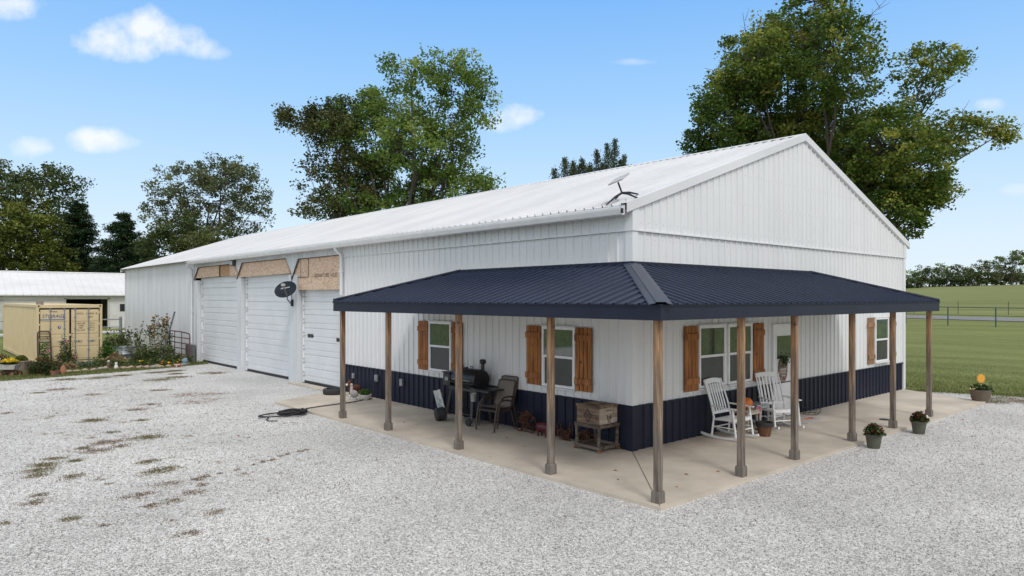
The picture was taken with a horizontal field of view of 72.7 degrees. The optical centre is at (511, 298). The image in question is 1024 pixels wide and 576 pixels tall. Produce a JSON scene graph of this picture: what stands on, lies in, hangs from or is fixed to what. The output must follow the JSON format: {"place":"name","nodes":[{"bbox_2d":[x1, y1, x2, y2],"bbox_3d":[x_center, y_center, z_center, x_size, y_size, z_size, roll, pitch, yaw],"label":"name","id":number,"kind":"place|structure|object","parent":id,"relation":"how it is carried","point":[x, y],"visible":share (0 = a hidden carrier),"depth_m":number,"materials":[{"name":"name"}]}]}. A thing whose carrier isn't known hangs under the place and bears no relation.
{"place":"outdoors","nodes":[
{"label":"outdoors","id":0,"kind":"place"},
{"bbox_2d":[0,270,124,330],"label":"white barn","id":1,"kind":"structure","parent":0,"point":[106,291],"depth_m":65.21,"materials":[{"name":"white metal"}]},
{"bbox_2d":[0,314,1023,397],"bbox_3d":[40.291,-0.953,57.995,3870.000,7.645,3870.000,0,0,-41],"label":"ground","id":2,"kind":"structure","parent":0,"point":[968,343],"depth_m":38.25,"materials":[{"name":"green plant"}]},
{"bbox_2d":[0,197,84,271],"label":"ash tree","id":3,"kind":"object","parent":2,"relation":"on","point":[22,217],"visible":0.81,"depth_m":74.51,"materials":[{"name":"green plant"}]},
{"bbox_2d":[37,331,51,361],"bbox_3d":[-19.700,2.115,29.347,0.528,1.495,0.210,0,0,-41],"label":"step ladder","id":4,"kind":"object","parent":2,"relation":"on","point":[49,336],"visible":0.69,"depth_m":29.38,"materials":[{"name":"metal"}]},
{"bbox_2d":[0,159,96,270],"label":"oak tree","id":5,"kind":"object","parent":2,"relation":"on","point":[17,181],"visible":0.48,"depth_m":83.89,"materials":[{"name":"green plant"}]},
{"bbox_2d":[3,303,101,361],"bbox_3d":[-23.108,1.569,34.641,2.446,2.602,12.257,0,0,-41],"label":"shipping container","id":6,"kind":"object","parent":2,"relation":"on","point":[24,324],"visible":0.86,"depth_m":30.50,"materials":[{"name":"beige metal"}]},
{"bbox_2d":[39,308,69,360],"bbox_3d":[-19.521,1.560,29.711,1.120,2.300,0.117,0,0,-41],"label":"door","id":7,"kind":"structure","parent":6,"relation":"in","point":[50,325],"depth_m":29.71,"materials":[{"name":"beige paint"}]},
{"bbox_2d":[70,308,99,360],"bbox_3d":[-18.659,1.560,30.472,1.120,2.300,0.117,0,0,-41],"label":"door","id":8,"kind":"structure","parent":6,"relation":"in","point":[86,342],"depth_m":30.48,"materials":[{"name":"beige paint"}]},
{"bbox_2d":[50,364,59,374],"bbox_3d":[-16.878,2.656,25.713,0.336,0.427,0.345,0,0,-41],"label":"clay pot","id":9,"kind":"object","parent":2,"relation":"on","point":[55,370],"visible":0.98,"depth_m":25.65,"materials":[{"name":"brown ceramic"}]},
{"bbox_2d":[0,316,121,340],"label":"pipe fence","id":10,"kind":"object","parent":2,"relation":"on","point":[120,322],"visible":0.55,"depth_m":45.94,"materials":[{"name":"metal"}]},
{"bbox_2d":[60,365,65,373],"bbox_3d":[-16.849,2.701,26.150,0.100,0.419,0.248,-15,-16,15],"label":"clay pot","id":11,"kind":"object","parent":2,"relation":"on","point":[62,369],"visible":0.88,"depth_m":26.11,"materials":[{"name":"ceramic"}]},
{"bbox_2d":[38,197,110,272],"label":"spruce tree","id":12,"kind":"object","parent":2,"relation":"on","point":[78,216],"visible":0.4,"depth_m":81.52,"materials":[{"name":"green plant"}]},
{"bbox_2d":[102,335,126,355],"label":"tall weed","id":13,"kind":"object","parent":2,"relation":"on","point":[120,339],"visible":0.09,"depth_m":33.94,"materials":[{"name":"green plant"}]},
{"bbox_2d":[87,211,154,272],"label":"spruce tree","id":14,"kind":"object","parent":2,"relation":"on","point":[120,254],"visible":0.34,"depth_m":79.03,"materials":[{"name":"green plant"}]},
{"bbox_2d":[126,212,233,261],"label":"oak tree","id":15,"kind":"object","parent":2,"relation":"on","point":[179,243],"visible":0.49,"depth_m":74.23,"materials":[{"name":"green plant"}]},
{"bbox_2d":[185,344,194,360],"bbox_3d":[-14.446,2.470,31.269,0.300,0.780,0.450,0,0,-41],"label":"utility box","id":16,"kind":"object","parent":2,"relation":"on","point":[192,349],"visible":0.53,"depth_m":31.14,"materials":[{"name":"grey metal"}]},
{"bbox_2d":[136,152,275,247],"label":"elm tree","id":17,"kind":"object","parent":2,"relation":"on","point":[210,186],"visible":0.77,"depth_m":79.40,"materials":[{"name":"green plant"}]},
{"bbox_2d":[271,93,385,220],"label":"locust tree","id":18,"kind":"object","parent":2,"relation":"on","point":[313,114],"visible":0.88,"depth_m":49.56,"materials":[{"name":"green plant"}]},
{"bbox_2d":[306,43,505,220],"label":"maple tree","id":19,"kind":"object","parent":2,"relation":"on","point":[394,154],"visible":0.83,"depth_m":49.33,"materials":[{"name":"green plant"}]},
{"bbox_2d":[0,363,1023,575],"bbox_3d":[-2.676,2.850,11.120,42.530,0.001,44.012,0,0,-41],"label":"gravel lot","id":20,"kind":"structure","parent":2,"relation":"on","point":[263,390],"depth_m":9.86,"materials":[{"name":"grey gravel"}]},
{"bbox_2d":[288,382,325,390],"bbox_3d":[-6.482,2.855,22.372,0.320,0.090,2.680,0,0,-41],"label":"door threshold","id":21,"kind":"object","parent":20,"relation":"on","point":[315,387],"depth_m":22.42,"materials":[{"name":"concrete"}]},
{"bbox_2d":[258,381,374,421],"bbox_3d":[-4.958,2.572,17.869,0.821,0.549,3.834,0,0,27],"label":"garden hose","id":22,"kind":"object","parent":20,"relation":"on","point":[291,412],"visible":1,"depth_m":16.85,"materials":[{"name":"black rubber"}]},
{"bbox_2d":[0,369,1023,536],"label":"gravel weeds","id":23,"kind":"object","parent":20,"relation":"on","point":[154,470],"visible":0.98,"depth_m":12.39,"materials":[{"name":"green plant"}]},
{"bbox_2d":[863,423,885,448],"bbox_3d":[6.889,2.608,13.267,0.404,0.484,0.391,0,0,-41],"label":"mum pot","id":24,"kind":"object","parent":20,"relation":"on","point":[874,434],"visible":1,"depth_m":13.18,"materials":[{"name":"grey plastic"}]},
{"bbox_2d":[909,411,929,434],"bbox_3d":[8.572,2.610,14.667,0.378,0.480,0.399,0,0,4],"label":"mum pot","id":25,"kind":"object","parent":20,"relation":"on","point":[919,420],"visible":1,"depth_m":14.57,"materials":[{"name":"ceramic"}]},
{"bbox_2d":[967,374,993,402],"bbox_3d":[12.815,2.456,19.084,0.569,0.788,0.558,0,0,-7],"label":"flower planter","id":26,"kind":"object","parent":20,"relation":"on","point":[980,392],"visible":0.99,"depth_m":18.95,"materials":[{"name":"brown stone"}]},
{"bbox_2d":[120,133,939,503],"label":"metal building","id":27,"kind":"structure","parent":2,"relation":"on","point":[664,295],"depth_m":15.89,"materials":[{"name":"white paint"}]},
{"bbox_2d":[201,276,242,368],"bbox_3d":[-12.339,0.965,29.514,0.125,3.810,4.780,0,0,-41],"label":"garage door","id":28,"kind":"structure","parent":27,"relation":"in","point":[219,293],"depth_m":29.65,"materials":[{"name":"white metal"}]},
{"bbox_2d":[246,273,291,379],"bbox_3d":[-8.980,0.995,25.710,0.125,3.750,4.330,0,0,-41],"label":"garage door","id":29,"kind":"structure","parent":27,"relation":"in","point":[267,314],"depth_m":25.81,"materials":[{"name":"white metal"}]},
{"bbox_2d":[274,276,295,305],"bbox_3d":[-7.510,-0.250,23.186,0.723,1.041,0.820,0,0,-41],"label":"satellite dish","id":30,"kind":"object","parent":27,"relation":"attached to","point":[284,289],"visible":1,"depth_m":23.12,"materials":[{"name":"paint"}]},
{"bbox_2d":[302,289,339,387],"bbox_3d":[-6.067,1.285,22.412,0.125,3.170,2.930,0,0,-41],"label":"garage door","id":31,"kind":"structure","parent":27,"relation":"in","point":[320,324],"depth_m":22.58,"materials":[{"name":"white metal"}]},
{"bbox_2d":[427,320,452,373],"bbox_3d":[-1.784,1.202,17.195,0.090,1.287,0.980,0,0,-41],"label":"window","id":32,"kind":"structure","parent":27,"relation":"in","point":[439,332],"depth_m":17.20,"materials":[{"name":"white plastic"}]},
{"bbox_2d":[540,325,576,391],"bbox_3d":[0.933,1.202,14.119,0.090,1.287,0.980,0,0,-41],"label":"window","id":33,"kind":"structure","parent":27,"relation":"in","point":[565,345],"depth_m":14.02,"materials":[{"name":"white plastic"}]},
{"bbox_2d":[606,173,638,204],"bbox_3d":[2.132,-2.055,13.093,0.582,0.660,0.620,0,0,25],"label":"satellite antenna","id":34,"kind":"object","parent":27,"relation":"on","point":[618,179],"visible":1,"depth_m":13.03,"materials":[{"name":"metal"}]},
{"bbox_2d":[697,324,727,390],"bbox_3d":[4.150,1.202,14.411,1.020,1.327,0.090,0,0,-41],"label":"window","id":35,"kind":"structure","parent":27,"relation":"in","point":[712,337],"depth_m":14.41,"materials":[{"name":"white plastic"}]},
{"bbox_2d":[726,322,753,385],"bbox_3d":[4.959,1.202,15.126,1.020,1.327,0.090,0,0,-41],"label":"window","id":36,"kind":"structure","parent":27,"relation":"in","point":[731,327],"depth_m":15.02,"materials":[{"name":"white plastic"}]},
{"bbox_2d":[775,326,790,417],"bbox_3d":[6.419,1.728,16.420,0.910,2.105,0.123,0,0,-41],"label":"entry door","id":37,"kind":"structure","parent":27,"relation":"in","point":[782,334],"depth_m":16.42,"materials":[{"name":"white plastic"}]},
{"bbox_2d":[778,352,790,381],"bbox_3d":[6.432,1.622,16.350,0.578,0.696,0.160,0,0,-41],"label":"door sign","id":38,"kind":"object","parent":27,"relation":"attached to","point":[783,364],"visible":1,"depth_m":16.31,"materials":[{"name":"beige wood"}]},
{"bbox_2d":[874,316,889,363],"bbox_3d":[10.761,1.207,20.250,1.020,1.337,0.090,0,0,-41],"label":"window","id":39,"kind":"structure","parent":27,"relation":"in","point":[881,329],"depth_m":20.24,"materials":[{"name":"white plastic"}]},
{"bbox_2d":[549,156,590,178],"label":"cedar tree","id":40,"kind":"object","parent":2,"relation":"on","point":[573,170],"visible":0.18,"depth_m":59.50,"materials":[{"name":"green plant"}]},
{"bbox_2d":[577,137,631,172],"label":"cedar tree","id":41,"kind":"object","parent":2,"relation":"on","point":[614,161],"visible":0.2,"depth_m":60.34,"materials":[{"name":"green plant"}]},
{"bbox_2d":[675,0,1023,240],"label":"maple tree","id":42,"kind":"object","parent":2,"relation":"on","point":[760,66],"visible":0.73,"depth_m":30.25,"materials":[{"name":"green plant"}]},
{"bbox_2d":[946,307,1023,326],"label":"pipe fence","id":43,"kind":"object","parent":2,"relation":"on","point":[974,307],"visible":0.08,"depth_m":59.74,"materials":[{"name":"brown metal"}]},
{"bbox_2d":[966,302,1013,314],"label":"wire fence","id":44,"kind":"object","parent":2,"relation":"on","point":[1008,303],"visible":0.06,"depth_m":73.94,"materials":[{"name":"metal"}]},
{"bbox_2d":[0,0,1023,285],"label":"sky","id":45,"kind":"structure","parent":0,"point":[110,91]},
{"bbox_2d":[36,394,1008,566],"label":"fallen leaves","id":46,"kind":"object","parent":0,"point":[517,443],"visible":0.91,"depth_m":11.07,"materials":[{"name":"brown plant"}]},
{"bbox_2d":[516,410,536,432],"bbox_3d":[0.304,2.559,14.542,0.279,0.480,0.510,0,0,-41],"label":"horseshoe sculpture","id":47,"kind":"object","parent":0,"point":[526,414],"visible":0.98,"depth_m":14.52,"materials":[{"name":"metal"}]},
{"bbox_2d":[536,422,546,437],"bbox_3d":[0.647,2.644,14.102,0.200,0.312,0.476,0,0,-41],"label":"pig statue","id":48,"kind":"object","parent":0,"point":[541,427],"visible":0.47,"depth_m":14.04,"materials":[{"name":"red paint"}]},
{"bbox_2d":[274,389,985,510],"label":"patio","id":49,"kind":"structure","parent":0,"point":[701,460],"depth_m":13.15,"materials":[{"name":"concrete"}]},
{"bbox_2d":[323,387,339,394],"bbox_3d":[-5.218,2.717,20.366,0.620,0.165,0.617,0,0,-41],"label":"tire","id":50,"kind":"object","parent":49,"relation":"on","point":[332,391],"visible":0.79,"depth_m":20.11,"materials":[{"name":"black rubber"}]},
{"bbox_2d":[349,383,357,399],"bbox_3d":[-4.378,2.568,19.216,0.200,0.463,0.378,0,0,19],"label":"goose statue","id":51,"kind":"object","parent":49,"relation":"on","point":[354,394],"visible":1,"depth_m":19.14,"materials":[{"name":"white concrete"}]},
{"bbox_2d":[346,379,360,396],"bbox_3d":[-4.516,2.539,19.849,0.200,0.520,0.624,0,0,29],"label":"statue","id":52,"kind":"object","parent":49,"relation":"on","point":[356,387],"visible":0.55,"depth_m":19.77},
{"bbox_2d":[359,389,371,399],"bbox_3d":[-4.046,2.640,19.190,0.350,0.319,0.354,0,0,-41],"label":"bowl planter","id":53,"kind":"object","parent":49,"relation":"on","point":[365,394],"visible":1,"depth_m":19.10,"materials":[{"name":"white ceramic"}]},
{"bbox_2d":[433,389,445,408],"bbox_3d":[-1.747,2.512,16.857,0.104,0.645,0.414,0,0,-41],"label":"painted board","id":54,"kind":"object","parent":49,"relation":"on","point":[438,398],"visible":0.84,"depth_m":16.84,"materials":[{"name":"white wood"}]},
{"bbox_2d":[434,359,503,425],"bbox_3d":[-0.976,2.086,15.592,0.840,1.462,1.766,0,0,-41],"label":"smoker grill","id":55,"kind":"object","parent":49,"relation":"on","point":[476,380],"visible":0.97,"depth_m":15.49,"materials":[{"name":"black metal"}]},
{"bbox_2d":[475,379,515,432],"bbox_3d":[-0.329,2.285,14.922,0.598,1.040,0.720,0,0,45],"label":"patio chair","id":56,"kind":"object","parent":49,"relation":"on","point":[508,386],"visible":0.96,"depth_m":15.01,"materials":[{"name":"beige"}]},
{"bbox_2d":[478,375,518,428],"bbox_3d":[-0.270,2.210,14.961,0.598,1.040,0.720,0,0,45],"label":"patio chair","id":57,"kind":"object","parent":56,"relation":"on","point":[516,379],"visible":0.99,"depth_m":14.93,"materials":[{"name":"beige"}]},
{"bbox_2d":[557,421,572,440],"bbox_3d":[1.059,2.620,13.749,0.222,0.379,0.362,0,0,-41],"label":"horseshoe basket","id":58,"kind":"object","parent":49,"relation":"on","point":[566,437],"visible":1,"depth_m":13.73,"materials":[{"name":"metal"}]},
{"bbox_2d":[575,429,593,441],"bbox_3d":[1.418,2.658,13.393,0.378,0.290,0.250,0,0,41],"label":"horseshoe sculpture","id":59,"kind":"object","parent":49,"relation":"on","point":[586,435],"visible":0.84,"depth_m":13.38,"materials":[{"name":"metal"}]},
{"bbox_2d":[573,421,619,452],"bbox_3d":[1.585,2.557,12.981,0.629,0.494,0.675,0,0,-41],"label":"crate stand","id":60,"kind":"object","parent":49,"relation":"on","point":[598,444],"visible":0.88,"depth_m":12.92,"materials":[{"name":"brown wood"}]},
{"bbox_2d":[576,401,617,425],"bbox_3d":[1.590,2.123,12.991,0.547,0.370,0.582,0,0,-41],"label":"wooden crate","id":61,"kind":"object","parent":60,"relation":"on","point":[598,413],"visible":1,"depth_m":12.82,"materials":[{"name":"brown wood"}]},
{"bbox_2d":[701,378,758,439],"bbox_3d":[4.363,2.215,14.020,0.693,1.160,0.975,0,0,-39],"label":"rocking chair","id":62,"kind":"object","parent":49,"relation":"on","point":[730,418],"visible":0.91,"depth_m":14.07,"materials":[{"name":"white wood"}]},
{"bbox_2d":[732,408,760,432],"bbox_3d":[4.993,2.579,14.816,0.552,0.439,0.420,0,0,-41],"label":"side table","id":63,"kind":"object","parent":49,"relation":"on","point":[754,411],"visible":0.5,"depth_m":14.75,"materials":[{"name":"beige paint"}]},
{"bbox_2d":[745,397,752,408],"bbox_3d":[4.948,2.180,14.776,0.314,0.313,0.316,0,0,-41],"label":"pumpkin","id":64,"kind":"object","parent":63,"relation":"on","point":[748,401],"visible":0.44,"depth_m":14.65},
{"bbox_2d":[753,401,770,427],"bbox_3d":[5.360,2.550,15.246,0.452,0.499,0.380,0,0,-31],"label":"side table","id":65,"kind":"object","parent":49,"relation":"on","point":[758,404],"visible":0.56,"depth_m":15.14,"materials":[{"name":"grey paint"}]},
{"bbox_2d":[755,420,773,436],"bbox_3d":[5.137,2.658,14.169,0.352,0.285,0.348,0,0,-41],"label":"flower pot","id":66,"kind":"object","parent":49,"relation":"on","point":[764,428],"visible":1,"depth_m":14.06,"materials":[{"name":"orange ceramic"}]},
{"bbox_2d":[752,372,804,428],"bbox_3d":[5.756,2.215,15.114,0.693,1.160,0.975,0,0,-14],"label":"rocking chair","id":67,"kind":"object","parent":49,"relation":"on","point":[783,410],"visible":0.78,"depth_m":15.32,"materials":[{"name":"white wood"}]},
{"bbox_2d":[787,416,822,423],"bbox_3d":[6.725,2.791,16.012,0.520,0.016,0.950,0,0,43],"label":"door mat","id":68,"kind":"object","parent":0,"point":[806,419],"depth_m":16.00,"materials":[{"name":"grey fabric"}]},
{"bbox_2d":[801,400,820,414],"bbox_3d":[7.218,2.610,16.781,0.572,0.351,0.403,0,0,-41],"label":"wire plant stand","id":69,"kind":"object","parent":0,"point":[811,409],"visible":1,"depth_m":16.74,"materials":[{"name":"black metal"}]},
{"bbox_2d":[906,285,1023,315],"bbox_3d":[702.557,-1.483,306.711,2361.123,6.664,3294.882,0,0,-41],"label":"field","id":70,"kind":"structure","parent":0,"point":[975,296],"depth_m":119.87,"materials":[{"name":"green plant"}]},
{"bbox_2d":[906,269,922,287],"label":"pasture tree","id":71,"kind":"object","parent":70,"relation":"on","point":[910,275],"visible":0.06,"depth_m":232.33,"materials":[{"name":"green plant"}]},
{"bbox_2d":[906,270,929,287],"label":"pasture tree","id":72,"kind":"object","parent":70,"relation":"on","point":[917,282],"visible":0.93,"depth_m":221.75,"materials":[{"name":"green plant"}]},
{"bbox_2d":[915,264,946,286],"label":"pasture tree","id":73,"kind":"object","parent":70,"relation":"on","point":[926,270],"visible":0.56,"depth_m":235.92,"materials":[{"name":"green plant"}]},
{"bbox_2d":[929,262,949,286],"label":"pasture tree","id":74,"kind":"object","parent":70,"relation":"on","point":[942,266],"visible":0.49,"depth_m":236.24,"materials":[{"name":"green plant"}]},
{"bbox_2d":[934,266,961,286],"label":"pasture tree","id":75,"kind":"object","parent":70,"relation":"on","point":[943,277],"visible":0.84,"depth_m":229.90,"materials":[{"name":"green plant"}]},
{"bbox_2d":[943,264,970,285],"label":"pasture tree","id":76,"kind":"object","parent":70,"relation":"on","point":[956,268],"visible":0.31,"depth_m":230.65,"materials":[{"name":"green plant"}]},
{"bbox_2d":[950,268,980,285],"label":"pasture tree","id":77,"kind":"object","parent":70,"relation":"on","point":[962,280],"visible":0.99,"depth_m":222.67,"materials":[{"name":"green plant"}]},
{"bbox_2d":[961,264,995,285],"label":"pasture tree","id":78,"kind":"object","parent":70,"relation":"on","point":[986,279],"visible":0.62,"depth_m":225.36,"materials":[{"name":"green plant"}]},
{"bbox_2d":[973,259,998,284],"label":"pasture tree","id":79,"kind":"object","parent":70,"relation":"on","point":[986,267],"visible":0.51,"depth_m":233.89,"materials":[{"name":"green plant"}]},
{"bbox_2d":[987,256,1008,284],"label":"pasture tree","id":80,"kind":"object","parent":70,"relation":"on","point":[999,262],"visible":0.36,"depth_m":233.01,"materials":[{"name":"green plant"}]},
{"bbox_2d":[992,261,1018,284],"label":"pasture tree","id":81,"kind":"object","parent":70,"relation":"on","point":[1004,267],"visible":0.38,"depth_m":230.53,"materials":[{"name":"green plant"}]},
{"bbox_2d":[992,249,1023,284],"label":"pasture tree","id":82,"kind":"object","parent":70,"relation":"on","point":[1011,259],"visible":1,"depth_m":222.43,"materials":[{"name":"green plant"}]},
{"bbox_2d":[1004,250,1023,284],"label":"pasture tree","id":83,"kind":"object","parent":70,"relation":"on","point":[1020,269],"visible":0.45,"depth_m":225.36,"materials":[{"name":"green plant"}]},
{"bbox_2d":[906,349,1023,396],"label":"lawn","id":84,"kind":"structure","parent":0,"point":[917,385],"depth_m":23.36,"materials":[{"name":"green plant"}]},
{"bbox_2d":[906,315,1023,320],"bbox_3d":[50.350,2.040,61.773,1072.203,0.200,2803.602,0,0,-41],"label":"road","id":85,"kind":"structure","parent":0,"point":[969,318],"depth_m":71.16,"materials":[{"name":"grey asphalt"}]},
{"label":"garden bed","id":86,"kind":"structure","parent":0,"visible":0},
{"bbox_2d":[0,358,22,374],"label":"flower cart","id":87,"kind":"object","parent":86,"relation":"on","point":[9,366],"visible":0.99,"depth_m":25.50,"materials":[{"name":"white"}]},
{"bbox_2d":[14,355,31,370],"bbox_3d":[-19.248,2.534,27.295,0.550,0.671,0.470,0,0,-3],"label":"block planter","id":88,"kind":"object","parent":86,"relation":"on","point":[25,361],"visible":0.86,"depth_m":27.17,"materials":[{"name":"grey concrete"}]},
{"bbox_2d":[26,355,61,375],"bbox_3d":[-17.492,2.516,25.984,1.256,0.764,1.096,0,0,0],"label":"mum bush","id":89,"kind":"object","parent":86,"relation":"on","point":[44,365],"visible":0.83,"depth_m":25.79,"materials":[{"name":"green plant"}]},
{"bbox_2d":[37,336,54,361],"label":"rose bush","id":90,"kind":"object","parent":86,"relation":"on","point":[42,348],"visible":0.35,"depth_m":28.81,"materials":[{"name":"green plant"}]},
{"bbox_2d":[55,333,78,363],"bbox_3d":[-18.736,2.178,29.325,1.021,1.433,0.693,0,0,0],"label":"rose bush","id":91,"kind":"object","parent":86,"relation":"on","point":[66,356],"visible":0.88,"depth_m":29.27,"materials":[{"name":"green plant"}]},
{"bbox_2d":[63,361,78,368],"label":"dry perennial","id":92,"kind":"object","parent":86,"relation":"on","point":[70,364],"visible":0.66,"depth_m":27.94,"materials":[{"name":"plant"}]},
{"bbox_2d":[74,360,95,368],"bbox_3d":[-17.578,2.726,28.625,1.427,0.352,0.697,0,0,0],"label":"lavender mound","id":93,"kind":"object","parent":86,"relation":"on","point":[87,364],"visible":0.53,"depth_m":28.55,"materials":[{"name":"green plant"}]},
{"bbox_2d":[0,358,208,378],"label":"bed grass","id":94,"kind":"structure","parent":86,"relation":"on","point":[9,376],"depth_m":27.11,"materials":[{"name":"green plant"}]},
{"bbox_2d":[91,341,122,359],"bbox_3d":[-17.438,2.375,30.138,1.648,1.071,0.917,0,0,0],"label":"rose bush","id":95,"kind":"object","parent":86,"relation":"on","point":[108,352],"visible":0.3,"depth_m":30.07,"materials":[{"name":"green plant"}]},
{"bbox_2d":[32,354,182,368],"bbox_3d":[-16.861,2.704,29.374,2.469,0.340,6.133,0,0,43],"label":"ground cover","id":96,"kind":"object","parent":86,"relation":"on","point":[101,362],"visible":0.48,"depth_m":29.01,"materials":[{"name":"green plant"}]},
{"bbox_2d":[98,352,127,364],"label":"dry perennial","id":97,"kind":"object","parent":86,"relation":"on","point":[112,357],"visible":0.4,"depth_m":29.64,"materials":[{"name":"plant"}]},
{"bbox_2d":[102,337,130,350],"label":"tall weed","id":98,"kind":"object","parent":86,"relation":"on","point":[124,343],"visible":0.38,"depth_m":33.25,"materials":[{"name":"green plant"}]},
{"bbox_2d":[113,346,135,359],"bbox_3d":[-17.485,2.520,31.386,0.930,0.700,0.930,0,0,-41],"label":"galvanised tub","id":99,"kind":"object","parent":86,"relation":"on","point":[124,352],"visible":0.4,"depth_m":31.06,"materials":[{"name":"metal"}]},
{"bbox_2d":[105,325,151,352],"bbox_3d":[-18.909,2.168,34.366,2.007,1.701,1.503,0,0,13],"label":"tall weed","id":100,"kind":"object","parent":86,"relation":"on","point":[136,335],"visible":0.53,"depth_m":34.18,"materials":[{"name":"green plant"}]},
{"bbox_2d":[130,351,149,363],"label":"dark shrub","id":101,"kind":"object","parent":86,"relation":"on","point":[137,356],"visible":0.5,"depth_m":30.07,"materials":[{"name":"green plant"}]},
{"bbox_2d":[125,341,175,362],"bbox_3d":[-15.719,2.397,30.560,2.056,1.160,1.424,0,0,0],"label":"tall weed","id":102,"kind":"object","parent":86,"relation":"on","point":[156,355],"visible":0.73,"depth_m":30.29,"materials":[{"name":"green plant"}]},
{"bbox_2d":[136,313,173,355],"bbox_3d":[-16.291,1.793,31.877,1.556,2.231,1.279,0,0,0],"label":"tall weed","id":103,"kind":"object","parent":86,"relation":"on","point":[157,333],"visible":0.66,"depth_m":31.65,"materials":[{"name":"green plant"}]},
{"bbox_2d":[148,316,170,350],"bbox_3d":[-16.073,1.848,31.703,1.105,2.106,0.572,0,0,0],"label":"tall weed","id":104,"kind":"object","parent":86,"relation":"on","point":[167,320],"visible":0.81,"depth_m":31.72,"materials":[{"name":"green plant"}]},
{"bbox_2d":[160,311,174,361],"bbox_3d":[-15.293,1.735,30.921,0.070,2.269,1.576,0,0,-4],"label":"metal pole","id":105,"kind":"object","parent":86,"relation":"on","point":[168,334],"visible":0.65,"depth_m":31.03,"materials":[{"name":"metal"}]},
{"bbox_2d":[169,330,189,356],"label":"gate panel","id":106,"kind":"structure","parent":86,"relation":"on","point":[181,337],"depth_m":31.16,"materials":[{"name":"red paint"}]},
{"bbox_2d":[163,350,196,363],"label":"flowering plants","id":107,"kind":"object","parent":86,"relation":"on","point":[189,358],"visible":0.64,"depth_m":29.95,"materials":[{"name":"green plant"}]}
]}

